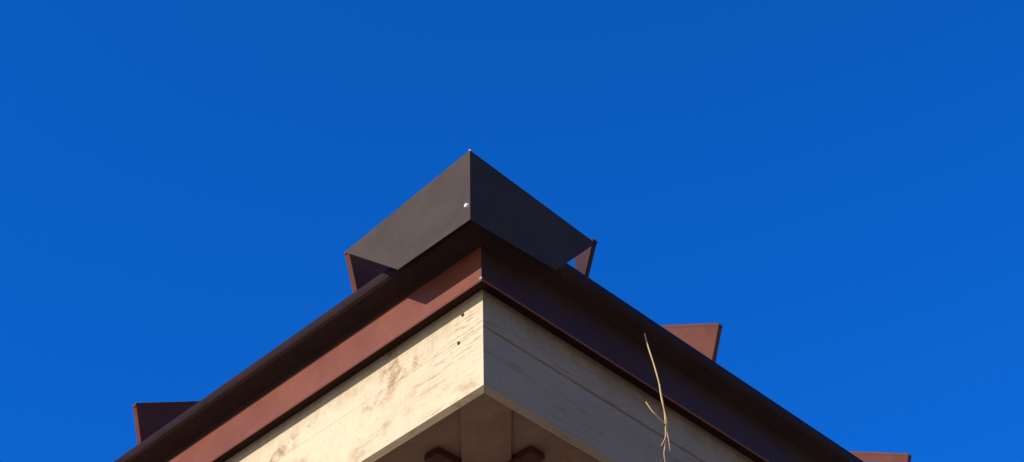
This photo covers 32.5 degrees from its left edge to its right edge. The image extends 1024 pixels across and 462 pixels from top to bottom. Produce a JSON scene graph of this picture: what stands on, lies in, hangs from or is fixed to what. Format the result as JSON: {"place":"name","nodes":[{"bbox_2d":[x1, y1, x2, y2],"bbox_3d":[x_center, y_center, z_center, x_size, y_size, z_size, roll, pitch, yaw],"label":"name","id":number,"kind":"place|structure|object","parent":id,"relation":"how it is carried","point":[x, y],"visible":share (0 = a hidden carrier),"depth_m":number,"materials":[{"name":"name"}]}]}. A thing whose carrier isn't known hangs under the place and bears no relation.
{"place":"outdoors","nodes":[
{"label":"outdoors","id":0,"kind":"place"},
{"bbox_2d":[0,0,1023,461],"label":"sky","id":1,"kind":"structure","parent":0,"point":[836,187],"materials":[{"name":"blue"}]},
{"bbox_3d":[-0.804,4.316,8.558,10.078,0.033,8.082,-34,-52,31],"label":"eave strip","id":2,"kind":"object","parent":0,"visible":0},
{"bbox_3d":[-0.825,3.484,9.320,10.081,2.224,8.081,-34,-52,31],"label":"roof sheet","id":3,"kind":"object","parent":2,"relation":"on","visible":0},
{"bbox_2d":[132,401,198,443],"bbox_3d":[-0.543,0.542,5.090,0.015,0.835,1.259,-34,-52,31],"label":"roof rib","id":4,"kind":"object","parent":3,"relation":"on","point":[150,418],"visible":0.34,"depth_m":4.59,"materials":[{"name":"brown metal"}]},
{"bbox_2d":[344,250,389,292],"bbox_3d":[-0.241,0.112,4.290,0.016,0.377,0.427,-34,-52,31],"label":"roof rib","id":5,"kind":"object","parent":3,"relation":"on","point":[362,272],"visible":0.24,"depth_m":4.14,"materials":[{"name":"brown metal"}]},
{"bbox_2d":[574,238,596,276],"bbox_3d":[0.172,0.066,4.082,0.061,0.149,0.015,-34,-52,31],"label":"roof rib end","id":6,"kind":"object","parent":3,"relation":"on","point":[583,261],"visible":0.48,"depth_m":4.08,"materials":[{"name":"brown metal"}]},
{"bbox_2d":[660,323,722,361],"bbox_3d":[0.226,0.307,4.655,0.803,0.563,0.015,-34,-52,31],"label":"roof rib","id":7,"kind":"object","parent":3,"relation":"on","point":[704,339],"visible":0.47,"depth_m":4.36,"materials":[{"name":"brown metal"}]},
{"bbox_2d":[849,451,911,461],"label":"roof rib","id":8,"kind":"object","parent":3,"relation":"on","point":[881,457],"visible":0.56,"depth_m":4.83,"materials":[{"name":"brown metal"}]},
{"label":"ground","id":9,"kind":"structure","parent":0,"visible":0},
{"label":"walls","id":10,"kind":"object","parent":9,"relation":"on","visible":0},
{"bbox_2d":[374,408,599,461],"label":"soffit","id":11,"kind":"structure","parent":10,"relation":"on","point":[444,433],"depth_m":3.77,"materials":[{"name":"paint"}]},
{"bbox_2d":[225,289,483,461],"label":"fascia","id":12,"kind":"structure","parent":11,"relation":"attached to","point":[431,374],"depth_m":3.83,"materials":[{"name":"beige paint"}]},
{"bbox_2d":[424,447,460,461],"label":"rafter end","id":13,"kind":"object","parent":11,"relation":"attached to","point":[438,454],"visible":1,"depth_m":3.78,"materials":[{"name":"brown wood"}]},
{"bbox_2d":[460,393,511,461],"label":"hip beam","id":14,"kind":"structure","parent":11,"relation":"attached to","point":[486,426],"depth_m":3.73,"materials":[{"name":"paint"}]},
{"bbox_2d":[508,446,544,461],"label":"rafter end","id":15,"kind":"object","parent":11,"relation":"attached to","point":[530,454],"visible":1,"depth_m":3.79,"materials":[{"name":"brown wood"}]},
{"bbox_2d":[483,290,754,461],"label":"fascia","id":16,"kind":"structure","parent":11,"relation":"attached to","point":[539,375],"depth_m":3.84,"materials":[{"name":"beige paint"}]},
{"bbox_2d":[481,246,811,461],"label":"drip edge","id":17,"kind":"object","parent":16,"relation":"attached to","point":[535,296],"visible":1,"depth_m":4.02,"materials":[{"name":"brown metal"}]},
{"bbox_2d":[167,246,481,461],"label":"drip edge","id":18,"kind":"object","parent":17,"relation":"attached to","point":[442,289],"visible":1,"depth_m":4.00,"materials":[{"name":"brown paint"}]},
{"bbox_2d":[114,220,863,461],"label":"gutter front","id":19,"kind":"object","parent":17,"relation":"on","point":[367,303],"visible":0.95,"depth_m":4.09,"materials":[{"name":"metal"}]},
{"bbox_2d":[346,151,593,269],"bbox_3d":[-0.094,0.092,4.004,0.408,0.208,0.401,-34,-52,31],"label":"corner splash guard","id":20,"kind":"object","parent":19,"relation":"on","point":[435,211],"visible":1,"depth_m":3.87,"materials":[{"name":"black metal"}]},
{"bbox_2d":[644,333,669,460],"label":"dry grass stem","id":21,"kind":"object","parent":19,"relation":"attached to","point":[666,430],"visible":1,"depth_m":3.84,"materials":[{"name":"plant"}]},
{"bbox_2d":[212,281,765,461],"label":"drip edge underside","id":22,"kind":"object","parent":17,"relation":"attached to","point":[375,356],"visible":1,"depth_m":3.98,"materials":[{"name":"metal"}]},
{"bbox_2d":[481,278,768,461],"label":"drip edge hem","id":23,"kind":"object","parent":22,"relation":"attached to","point":[604,357],"visible":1,"depth_m":3.96,"materials":[{"name":"brown paint"}]}
]}

